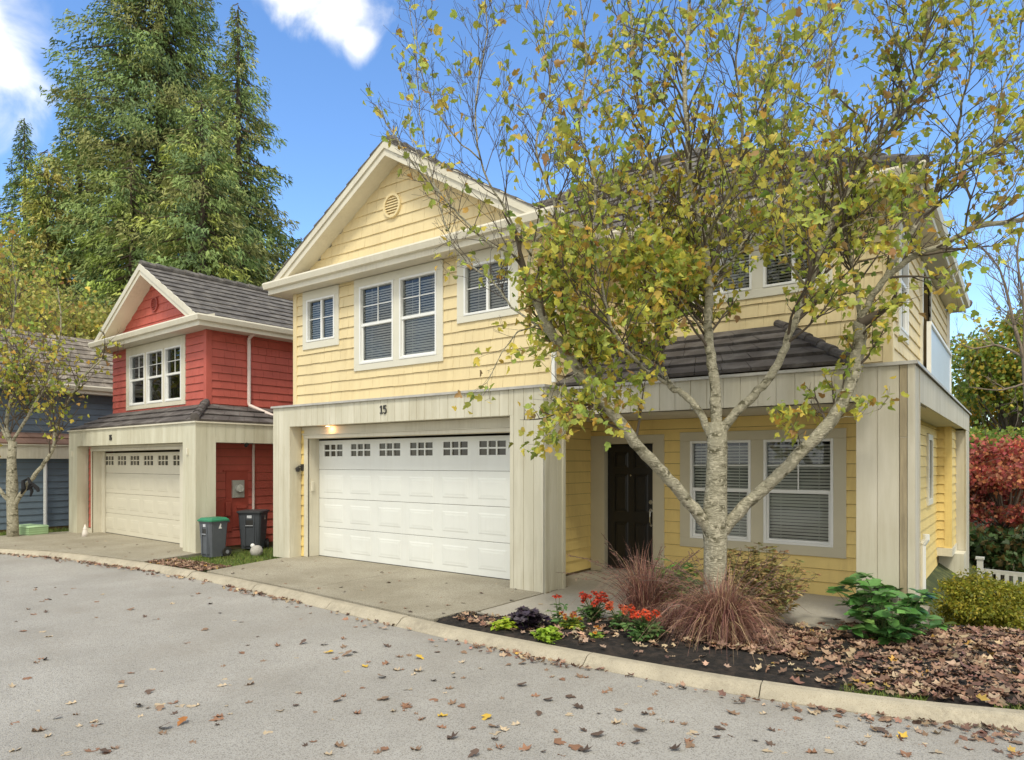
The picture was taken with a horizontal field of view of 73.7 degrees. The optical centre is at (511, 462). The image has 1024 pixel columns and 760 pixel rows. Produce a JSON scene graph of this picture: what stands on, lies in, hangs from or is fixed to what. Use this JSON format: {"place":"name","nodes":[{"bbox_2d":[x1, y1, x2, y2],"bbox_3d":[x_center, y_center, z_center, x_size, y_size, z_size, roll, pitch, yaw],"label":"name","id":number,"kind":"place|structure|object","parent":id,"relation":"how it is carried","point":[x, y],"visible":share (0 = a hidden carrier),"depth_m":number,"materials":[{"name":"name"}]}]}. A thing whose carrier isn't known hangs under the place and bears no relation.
{"place":"outdoors","nodes":[
{"label":"outdoors","id":0,"kind":"place"},
{"bbox_2d":[0,531,201,562],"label":"driveway","id":1,"kind":"structure","parent":0,"point":[118,546],"depth_m":14.04,"materials":[{"name":"concrete"}]},
{"bbox_2d":[82,524,88,536],"bbox_3d":[-9.863,1.580,15.773,0.135,0.300,0.135,0,0,37],"label":"garden ornament","id":2,"kind":"object","parent":1,"relation":"on","point":[85,532],"visible":0.93,"depth_m":15.73,"materials":[{"name":"ceramic"}]},
{"bbox_2d":[207,555,567,621],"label":"driveway","id":3,"kind":"structure","parent":0,"point":[453,591],"depth_m":9.54,"materials":[{"name":"concrete"}]},
{"bbox_2d":[0,554,1023,759],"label":"road","id":4,"kind":"structure","parent":0,"point":[89,662],"depth_m":5.23,"materials":[{"name":"grey asphalt"}]},
{"bbox_2d":[31,726,47,731],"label":"fallen leaf","id":5,"kind":"object","parent":4,"relation":"on","point":[36,730],"visible":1,"depth_m":4.57,"materials":[{"name":"brown plant"}]},
{"bbox_2d":[155,705,163,710],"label":"fallen leaf","id":6,"kind":"object","parent":4,"relation":"on","point":[159,707],"visible":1,"depth_m":4.98,"materials":[{"name":"beige plant"}]},
{"bbox_2d":[177,716,187,725],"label":"fallen leaf","id":7,"kind":"object","parent":4,"relation":"on","point":[181,720],"visible":1,"depth_m":4.71,"materials":[{"name":"orange plant"}]},
{"bbox_2d":[208,716,223,720],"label":"fallen leaf","id":8,"kind":"object","parent":4,"relation":"on","point":[216,718],"visible":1,"depth_m":4.78,"materials":[{"name":"brown plant"}]},
{"bbox_2d":[334,740,346,746],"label":"fallen leaf","id":9,"kind":"object","parent":4,"relation":"on","point":[341,744],"visible":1,"depth_m":4.34,"materials":[{"name":"brown plant"}]},
{"bbox_2d":[447,731,458,738],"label":"fallen leaf","id":10,"kind":"object","parent":4,"relation":"on","point":[451,736],"visible":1,"depth_m":4.46,"materials":[{"name":"brown plant"}]},
{"bbox_2d":[467,748,478,757],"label":"fallen leaf","id":11,"kind":"object","parent":4,"relation":"on","point":[475,751],"visible":1,"depth_m":4.19,"materials":[{"name":"brown plant"}]},
{"bbox_2d":[481,713,490,719],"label":"fallen leaf","id":12,"kind":"object","parent":4,"relation":"on","point":[486,716],"visible":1,"depth_m":4.81,"materials":[{"name":"yellow plant"}]},
{"bbox_2d":[0,553,1023,757],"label":"leaf litter","id":13,"kind":"object","parent":4,"relation":"on","point":[984,732],"visible":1,"depth_m":5.27,"materials":[{"name":"brown plant"}]},
{"bbox_2d":[519,743,531,750],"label":"fallen leaf","id":14,"kind":"object","parent":4,"relation":"on","point":[524,747],"visible":1,"depth_m":4.29,"materials":[{"name":"brown plant"}]},
{"bbox_2d":[554,738,565,744],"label":"fallen leaf","id":15,"kind":"object","parent":4,"relation":"on","point":[558,741],"visible":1,"depth_m":4.39,"materials":[{"name":"brown plant"}]},
{"bbox_2d":[568,744,582,750],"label":"fallen leaf","id":16,"kind":"object","parent":4,"relation":"on","point":[575,747],"visible":1,"depth_m":4.32,"materials":[{"name":"brown plant"}]},
{"bbox_2d":[572,702,583,707],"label":"fallen leaf","id":17,"kind":"object","parent":4,"relation":"on","point":[577,705],"visible":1,"depth_m":5.02,"materials":[{"name":"beige plant"}]},
{"bbox_2d":[578,744,591,750],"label":"fallen leaf","id":18,"kind":"object","parent":4,"relation":"on","point":[582,749],"visible":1,"depth_m":4.27,"materials":[{"name":"brown plant"}]},
{"bbox_2d":[591,730,603,734],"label":"fallen leaf","id":19,"kind":"object","parent":4,"relation":"on","point":[598,733],"visible":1,"depth_m":4.49,"materials":[{"name":"brown plant"}]},
{"bbox_2d":[611,718,620,723],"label":"fallen leaf","id":20,"kind":"object","parent":4,"relation":"on","point":[614,721],"visible":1,"depth_m":4.72,"materials":[{"name":"beige plant"}]},
{"bbox_2d":[670,742,681,748],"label":"fallen leaf","id":21,"kind":"object","parent":4,"relation":"on","point":[674,746],"visible":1,"depth_m":4.28,"materials":[{"name":"plant"}]},
{"bbox_2d":[685,742,694,747],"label":"fallen leaf","id":22,"kind":"object","parent":4,"relation":"on","point":[689,744],"visible":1,"depth_m":4.33,"materials":[{"name":"brown plant"}]},
{"bbox_2d":[686,730,697,736],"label":"fallen leaf","id":23,"kind":"object","parent":4,"relation":"on","point":[691,731],"visible":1,"depth_m":4.55,"materials":[{"name":"beige plant"}]},
{"bbox_2d":[726,709,739,714],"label":"fallen leaf","id":24,"kind":"object","parent":4,"relation":"on","point":[734,712],"visible":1,"depth_m":4.90,"materials":[{"name":"beige plant"}]},
{"bbox_2d":[806,748,816,752],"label":"fallen leaf","id":25,"kind":"object","parent":4,"relation":"on","point":[811,751],"visible":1,"depth_m":4.24,"materials":[{"name":"brown plant"}]},
{"bbox_2d":[823,749,833,752],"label":"fallen leaf","id":26,"kind":"object","parent":4,"relation":"on","point":[828,750],"visible":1,"depth_m":4.25,"materials":[{"name":"beige plant"}]},
{"bbox_2d":[873,727,888,733],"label":"fallen leaf","id":27,"kind":"object","parent":4,"relation":"on","point":[882,729],"visible":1,"depth_m":4.56,"materials":[{"name":"brown plant"}]},
{"bbox_2d":[878,716,892,720],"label":"fallen leaf","id":28,"kind":"object","parent":4,"relation":"on","point":[885,718],"visible":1,"depth_m":4.76,"materials":[{"name":"brown plant"}]},
{"bbox_2d":[896,731,907,736],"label":"fallen leaf","id":29,"kind":"object","parent":4,"relation":"on","point":[904,734],"visible":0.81,"depth_m":4.47,"materials":[{"name":"yellow plant"}]},
{"bbox_2d":[900,749,911,756],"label":"fallen leaf","id":30,"kind":"object","parent":4,"relation":"on","point":[907,754],"visible":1,"depth_m":4.21,"materials":[{"name":"brown plant"}]},
{"bbox_2d":[1009,740,1022,743],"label":"fallen leaf","id":31,"kind":"object","parent":4,"relation":"on","point":[1017,742],"visible":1,"depth_m":4.39,"materials":[{"name":"brown plant"}]},
{"bbox_2d":[1010,750,1023,754],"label":"fallen leaf","id":32,"kind":"object","parent":4,"relation":"on","point":[1017,753],"visible":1,"depth_m":4.21,"materials":[{"name":"brown plant"}]},
{"bbox_2d":[0,0,1023,427],"label":"sky","id":33,"kind":"structure","parent":0,"point":[318,57],"materials":[{"name":"blue"}]},
{"bbox_2d":[1,487,1023,634],"bbox_3d":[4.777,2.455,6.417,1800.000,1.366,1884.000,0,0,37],"label":"ground","id":34,"kind":"structure","parent":0,"point":[940,571],"depth_m":12.43,"materials":[{"name":"plant"}]},
{"bbox_2d":[0,118,43,284],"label":"conifer tree","id":35,"kind":"object","parent":34,"relation":"on","point":[23,164],"visible":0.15,"depth_m":41.74,"materials":[{"name":"green plant"}]},
{"bbox_2d":[0,228,53,319],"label":"broadleaf tree","id":36,"kind":"object","parent":34,"relation":"on","point":[32,256],"visible":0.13,"depth_m":32.45,"materials":[{"name":"green plant"}]},
{"bbox_2d":[19,524,48,534],"bbox_3d":[-11.540,1.625,16.325,0.760,0.270,0.480,0,0,25],"label":"utility box","id":37,"kind":"object","parent":34,"relation":"on","point":[31,529],"visible":0.75,"depth_m":16.13,"materials":[{"name":"green paint"}]},
{"bbox_2d":[0,527,68,535],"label":"grass","id":38,"kind":"structure","parent":34,"relation":"on","point":[54,530],"depth_m":17.43,"materials":[{"name":"green plant"}]},
{"bbox_2d":[0,253,70,329],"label":"broadleaf tree","id":39,"kind":"object","parent":34,"relation":"on","point":[20,283],"visible":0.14,"depth_m":28.17,"materials":[{"name":"green plant"}]},
{"bbox_2d":[0,268,73,331],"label":"broadleaf tree","id":40,"kind":"object","parent":34,"relation":"on","point":[44,294],"visible":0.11,"depth_m":29.32,"materials":[{"name":"green plant"}]},
{"bbox_2d":[0,149,94,307],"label":"conifer tree","id":41,"kind":"object","parent":34,"relation":"on","point":[47,246],"visible":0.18,"depth_m":35.46,"materials":[{"name":"green plant"}]},
{"bbox_2d":[0,328,112,532],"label":"blue house","id":42,"kind":"structure","parent":34,"relation":"on","point":[48,504],"depth_m":18.26,"materials":[{"name":"wood"}]},
{"bbox_2d":[2,275,114,339],"bbox_3d":[-17.861,-2.654,27.988,5.222,9.508,5.599,0,0,-34],"label":"broadleaf tree","id":43,"kind":"object","parent":34,"relation":"on","point":[79,320],"visible":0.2,"depth_m":26.93,"materials":[{"name":"green plant"}]},
{"bbox_2d":[0,210,127,536],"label":"birch tree","id":44,"kind":"object","parent":34,"relation":"on","point":[12,497],"visible":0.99,"depth_m":15.70,"materials":[{"name":"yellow plant"}]},
{"bbox_2d":[20,477,39,496],"bbox_3d":[-11.056,0.559,15.663,0.438,0.449,0.144,0,0,-2],"label":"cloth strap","id":45,"kind":"object","parent":44,"relation":"attached to","point":[31,486],"visible":1,"depth_m":15.63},
{"bbox_2d":[21,73,116,294],"bbox_3d":[-25.078,-9.256,40.009,11.204,27.658,11.055,0,0,37],"label":"conifer tree","id":46,"kind":"object","parent":34,"relation":"on","point":[61,132],"visible":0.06,"depth_m":39.47,"materials":[{"name":"green plant"}]},
{"bbox_2d":[40,300,112,339],"bbox_3d":[-16.043,-2.182,26.785,5.006,8.564,4.194,0,0,37],"label":"broadleaf tree","id":47,"kind":"object","parent":34,"relation":"on","point":[94,329],"visible":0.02,"depth_m":26.63,"materials":[{"name":"green plant"}]},
{"bbox_2d":[57,159,177,335],"bbox_3d":[-17.041,-4.632,31.187,8.805,18.300,7.414,0,0,-3],"label":"conifer tree","id":48,"kind":"object","parent":34,"relation":"on","point":[111,279],"visible":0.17,"depth_m":30.46,"materials":[{"name":"green plant"}]},
{"bbox_2d":[0,0,281,334],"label":"conifer tree","id":49,"kind":"object","parent":34,"relation":"on","point":[161,73],"visible":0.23,"depth_m":35.57,"materials":[{"name":"green plant"}]},
{"bbox_2d":[67,260,292,552],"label":"red house","id":50,"kind":"structure","parent":34,"relation":"on","point":[176,445],"depth_m":14.97,"materials":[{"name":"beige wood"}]},
{"bbox_2d":[106,452,179,543],"bbox_3d":[-8.304,0.738,15.396,4.430,1.931,0.053,0,0,39],"label":"garage door","id":51,"kind":"structure","parent":50,"relation":"in","point":[155,516],"depth_m":15.33,"materials":[{"name":"beige paint"}]},
{"bbox_2d":[126,335,185,410],"bbox_3d":[-8.072,-2.010,15.818,2.970,1.500,0.463,0,0,39],"label":"window","id":52,"kind":"structure","parent":50,"relation":"in","point":[155,371],"depth_m":15.83,"materials":[{"name":"beige paint"}]},
{"bbox_2d":[105,100,271,310],"bbox_3d":[-13.877,-5.465,30.311,9.010,20.871,11.860,0,0,-32],"label":"conifer tree","id":53,"kind":"object","parent":34,"relation":"on","point":[216,200],"visible":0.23,"depth_m":29.38,"materials":[{"name":"green plant"}]},
{"bbox_2d":[147,557,231,570],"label":"leaf litter","id":54,"kind":"object","parent":34,"relation":"on","point":[174,562],"visible":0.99,"depth_m":11.49,"materials":[{"name":"brown plant"}]},
{"bbox_2d":[147,547,279,571],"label":"grass","id":55,"kind":"structure","parent":34,"relation":"on","point":[266,553],"depth_m":12.39,"materials":[{"name":"plant"}]},
{"bbox_2d":[197,517,231,556],"bbox_3d":[-5.537,1.385,12.694,0.418,0.730,0.466,0,0,33],"label":"wheeled bin","id":56,"kind":"object","parent":55,"relation":"on","point":[213,532],"visible":0.99,"depth_m":12.55,"materials":[{"name":"grey plastic"}]},
{"bbox_2d":[163,3,301,286],"bbox_3d":[-13.400,-9.335,34.159,11.799,27.098,9.892,0,0,21],"label":"conifer tree","id":57,"kind":"object","parent":34,"relation":"on","point":[242,73],"visible":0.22,"depth_m":33.82,"materials":[{"name":"green plant"}]},
{"bbox_2d":[236,509,269,548],"bbox_3d":[-5.279,1.358,13.941,0.517,0.784,0.552,0,0,-1],"label":"wheeled bin","id":58,"kind":"object","parent":34,"relation":"on","point":[253,525],"visible":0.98,"depth_m":13.71,"materials":[{"name":"plastic"}]},
{"bbox_2d":[250,543,262,556],"bbox_3d":[-4.816,1.656,12.873,0.234,0.256,0.226,0,0,-37],"label":"garden ornament","id":59,"kind":"object","parent":34,"relation":"on","point":[255,550],"visible":0.95,"depth_m":12.80,"materials":[{"name":"stone"}]},
{"bbox_2d":[244,189,294,286],"bbox_3d":[-13.657,-5.565,37.105,8.092,19.057,7.577,0,0,-5],"label":"conifer tree","id":60,"kind":"object","parent":34,"relation":"on","point":[266,201],"visible":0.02,"depth_m":36.97,"materials":[{"name":"green plant"}]},
{"bbox_2d":[0,549,1023,730],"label":"kerb","id":61,"kind":"structure","parent":34,"relation":"on","point":[937,712],"depth_m":5.76,"materials":[{"name":"concrete"}]},
{"bbox_2d":[262,135,972,633],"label":"yellow house","id":62,"kind":"structure","parent":34,"relation":"on","point":[384,453],"depth_m":10.31,"materials":[{"name":"beige paint"}]},
{"bbox_2d":[303,284,339,349],"bbox_3d":[-3.356,-2.625,12.582,1.030,1.070,0.462,0,0,37],"label":"window","id":63,"kind":"structure","parent":62,"relation":"in","point":[321,319],"depth_m":12.48,"materials":[{"name":"paint"}]},
{"bbox_2d":[354,260,443,371],"bbox_3d":[-1.780,-2.370,11.409,2.080,1.580,0.462,0,0,37],"label":"window","id":64,"kind":"structure","parent":62,"relation":"in","point":[401,325],"depth_m":11.27,"materials":[{"name":"paint"}]},
{"bbox_2d":[319,435,509,579],"bbox_3d":[-1.684,0.653,11.150,4.578,2.101,0.053,0,0,37],"label":"garage door","id":65,"kind":"structure","parent":62,"relation":"in","point":[382,471],"depth_m":10.97,"materials":[{"name":"white paint"}]},
{"bbox_2d":[457,242,518,323],"bbox_3d":[-0.248,-2.640,10.268,1.160,1.040,0.462,0,0,37],"label":"window","id":66,"kind":"structure","parent":62,"relation":"in","point":[474,303],"depth_m":10.24,"materials":[{"name":"paint"}]},
{"bbox_2d":[608,444,652,570],"bbox_3d":[1.835,0.685,10.554,0.816,1.940,0.116,0,0,37],"label":"front door","id":67,"kind":"structure","parent":62,"relation":"in","point":[630,479],"depth_m":10.59,"materials":[{"name":"black paint"}]},
{"bbox_2d":[685,209,832,305],"bbox_3d":[3.435,-2.760,9.522,2.000,1.020,0.462,0,0,37],"label":"window","id":68,"kind":"structure","parent":62,"relation":"in","point":[758,282],"depth_m":9.33,"materials":[{"name":"paint"}]},
{"bbox_2d":[680,428,846,558],"bbox_3d":[3.475,0.390,9.492,2.220,1.660,0.462,0,0,37],"label":"window","id":69,"kind":"structure","parent":62,"relation":"in","point":[804,514],"depth_m":9.25,"materials":[{"name":"beige paint"}]},
{"bbox_2d":[897,220,908,344],"bbox_3d":[5.199,-2.385,9.126,0.102,1.510,0.950,0,0,37],"label":"window","id":70,"kind":"structure","parent":62,"relation":"in","point":[903,318],"depth_m":9.29,"materials":[{"name":"paint"}]},
{"bbox_2d":[925,434,932,505],"bbox_3d":[7.146,0.120,11.685,0.050,1.200,0.720,0,0,37],"label":"window","id":71,"kind":"structure","parent":62,"relation":"in","point":[929,438],"depth_m":11.45,"materials":[{"name":"paint"}]},
{"bbox_2d":[650,558,702,603],"bbox_3d":[1.972,1.481,8.371,0.736,0.603,0.723,0,0,-2],"label":"leafy plant","id":72,"kind":"object","parent":34,"relation":"on","point":[687,571],"visible":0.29,"depth_m":8.28,"materials":[{"name":"green plant"}]},
{"bbox_2d":[678,576,702,610],"bbox_3d":[2.104,1.551,7.786,0.455,0.464,0.615,0,0,20],"label":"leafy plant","id":73,"kind":"object","parent":34,"relation":"on","point":[698,583],"visible":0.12,"depth_m":7.84,"materials":[{"name":"green plant"}]},
{"bbox_2d":[437,612,1023,709],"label":"mulch bed","id":74,"kind":"object","parent":34,"relation":"on","point":[686,656],"visible":0.46,"depth_m":6.00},
{"bbox_2d":[489,616,517,630],"bbox_3d":[-0.070,1.681,7.071,0.316,0.164,0.398,0,0,37],"label":"sedum","id":75,"kind":"object","parent":74,"relation":"on","point":[504,623],"visible":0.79,"depth_m":7.01,"materials":[{"name":"green plant"}]},
{"bbox_2d":[508,605,550,629],"bbox_3d":[0.157,1.631,7.079,0.488,0.265,0.423,0,0,-29],"label":"dark heuchera","id":76,"kind":"object","parent":74,"relation":"on","point":[523,617],"visible":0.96,"depth_m":7.01,"materials":[{"name":"purple plant"}]},
{"bbox_2d":[530,625,562,643],"bbox_3d":[0.336,1.684,6.661,0.360,0.158,0.374,0,0,37],"label":"sedum","id":77,"kind":"object","parent":74,"relation":"on","point":[547,634],"visible":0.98,"depth_m":6.61,"materials":[{"name":"green plant"}]},
{"bbox_2d":[545,595,573,626],"bbox_3d":[0.521,1.579,7.134,0.343,0.388,0.347,0,0,37],"label":"red flower plant","id":78,"kind":"object","parent":74,"relation":"on","point":[555,619],"visible":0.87,"depth_m":7.16,"materials":[{"name":"green plant"}]},
{"bbox_2d":[559,611,586,629],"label":"red flower plant","id":79,"kind":"object","parent":74,"relation":"on","point":[576,622],"visible":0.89,"depth_m":7.02,"materials":[{"name":"green plant"}]},
{"bbox_2d":[576,590,613,621],"bbox_3d":[0.893,1.585,7.437,0.375,0.374,0.389,0,0,20],"label":"red flower plant","id":80,"kind":"object","parent":74,"relation":"on","point":[591,612],"visible":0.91,"depth_m":7.41,"materials":[{"name":"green plant"}]},
{"bbox_2d":[588,625,605,637],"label":"orange flower plant","id":81,"kind":"object","parent":74,"relation":"on","point":[598,634],"visible":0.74,"depth_m":6.69,"materials":[{"name":"green plant"}]},
{"bbox_2d":[605,601,634,628],"bbox_3d":[1.099,1.608,7.072,0.291,0.330,0.338,0,0,-36],"label":"red flower plant","id":82,"kind":"object","parent":74,"relation":"on","point":[619,616],"visible":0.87,"depth_m":7.04,"materials":[{"name":"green plant"}]},
{"bbox_2d":[452,611,836,672],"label":"leaf litter","id":83,"kind":"object","parent":74,"relation":"on","point":[705,662],"visible":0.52,"depth_m":6.82,"materials":[{"name":"brown plant"}]},
{"bbox_2d":[620,606,668,642],"bbox_3d":[1.280,1.585,6.620,0.411,0.383,0.458,0,0,-6],"label":"red flower plant","id":84,"kind":"object","parent":74,"relation":"on","point":[637,628],"visible":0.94,"depth_m":6.56,"materials":[{"name":"green plant"}]},
{"bbox_2d":[557,533,752,621],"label":"fountain grass","id":85,"kind":"object","parent":74,"relation":"on","point":[642,594],"depth_m":7.25,"materials":[{"name":"brown plant"}]},
{"bbox_2d":[363,0,1023,606],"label":"birch tree","id":86,"kind":"object","parent":74,"relation":"on","point":[673,280],"visible":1,"depth_m":6.62,"materials":[{"name":"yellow plant"}]},
{"bbox_2d":[618,547,812,664],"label":"fountain grass","id":87,"kind":"object","parent":74,"relation":"on","point":[719,616],"depth_m":6.46,"materials":[{"name":"brown plant"}]},
{"bbox_2d":[679,623,830,658],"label":"leaf litter","id":88,"kind":"object","parent":74,"relation":"on","point":[794,638],"visible":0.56,"depth_m":6.38,"materials":[{"name":"brown plant"}]},
{"bbox_2d":[693,542,821,623],"bbox_3d":[2.639,1.325,7.378,1.210,0.917,1.320,0,0,37],"label":"bronze shrub","id":89,"kind":"object","parent":74,"relation":"on","point":[764,572],"visible":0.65,"depth_m":7.23,"materials":[{"name":"brown plant"}]},
{"bbox_2d":[840,682,930,700],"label":"grass","id":90,"kind":"structure","parent":74,"relation":"on","point":[884,694],"depth_m":5.08,"materials":[{"name":"green plant"}]},
{"bbox_2d":[826,571,956,643],"bbox_3d":[3.647,1.436,6.661,1.072,0.718,1.257,0,0,23],"label":"hydrangea","id":91,"kind":"object","parent":74,"relation":"on","point":[894,625],"visible":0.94,"depth_m":6.53,"materials":[{"name":"green plant"}]},
{"bbox_2d":[788,618,1023,707],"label":"leaf litter","id":92,"kind":"object","parent":74,"relation":"on","point":[944,640],"visible":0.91,"depth_m":5.76,"materials":[{"name":"brown plant"}]},
{"bbox_2d":[994,701,1023,709],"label":"grass","id":93,"kind":"structure","parent":74,"relation":"on","point":[1013,707],"depth_m":4.82,"materials":[{"name":"green plant"}]},
{"bbox_2d":[926,565,1023,630],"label":"spirea bush","id":94,"kind":"object","parent":34,"relation":"on","point":[977,600],"visible":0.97,"depth_m":7.74,"materials":[{"name":"yellow plant"}]},
{"bbox_2d":[944,180,1023,423],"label":"bare tree","id":95,"kind":"object","parent":34,"relation":"on","point":[1013,321],"visible":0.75,"depth_m":19.01,"materials":[{"name":"plant"}]},
{"bbox_2d":[950,304,1023,499],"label":"broadleaf tree","id":96,"kind":"object","parent":34,"relation":"on","point":[992,362],"visible":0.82,"depth_m":23.61,"materials":[{"name":"green plant"}]},
{"bbox_2d":[951,334,1023,433],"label":"broadleaf tree","id":97,"kind":"object","parent":34,"relation":"on","point":[978,416],"visible":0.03,"depth_m":26.16,"materials":[{"name":"green plant"}]},
{"bbox_2d":[952,390,1023,511],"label":"broadleaf tree","id":98,"kind":"object","parent":34,"relation":"on","point":[973,412],"visible":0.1,"depth_m":26.55,"materials":[{"name":"green plant"}]},
{"bbox_2d":[969,395,1023,582],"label":"red maple","id":99,"kind":"object","parent":34,"relation":"on","point":[996,478],"visible":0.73,"depth_m":16.82,"materials":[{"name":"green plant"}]},
{"bbox_2d":[969,515,1023,580],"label":"shrub","id":100,"kind":"object","parent":34,"relation":"on","point":[1000,547],"visible":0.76,"depth_m":15.35,"materials":[{"name":"green plant"}]},
{"bbox_2d":[969,420,1023,524],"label":"broadleaf tree","id":101,"kind":"object","parent":34,"relation":"on","point":[1002,432],"visible":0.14,"depth_m":21.50,"materials":[{"name":"green plant"}]},
{"bbox_2d":[976,556,1023,617],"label":"white fence","id":102,"kind":"object","parent":34,"relation":"on","point":[1007,574],"visible":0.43,"depth_m":12.90,"materials":[{"name":"white wood"}]},
{"bbox_2d":[624,586,703,632],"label":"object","id":103,"kind":"object","parent":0,"point":[673,622],"depth_m":7.02,"materials":[{"name":"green plant"}]},
{"bbox_2d":[477,570,929,633],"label":"walkway","id":104,"kind":"structure","parent":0,"point":[821,608],"depth_m":8.23,"materials":[{"name":"concrete"}]}
]}

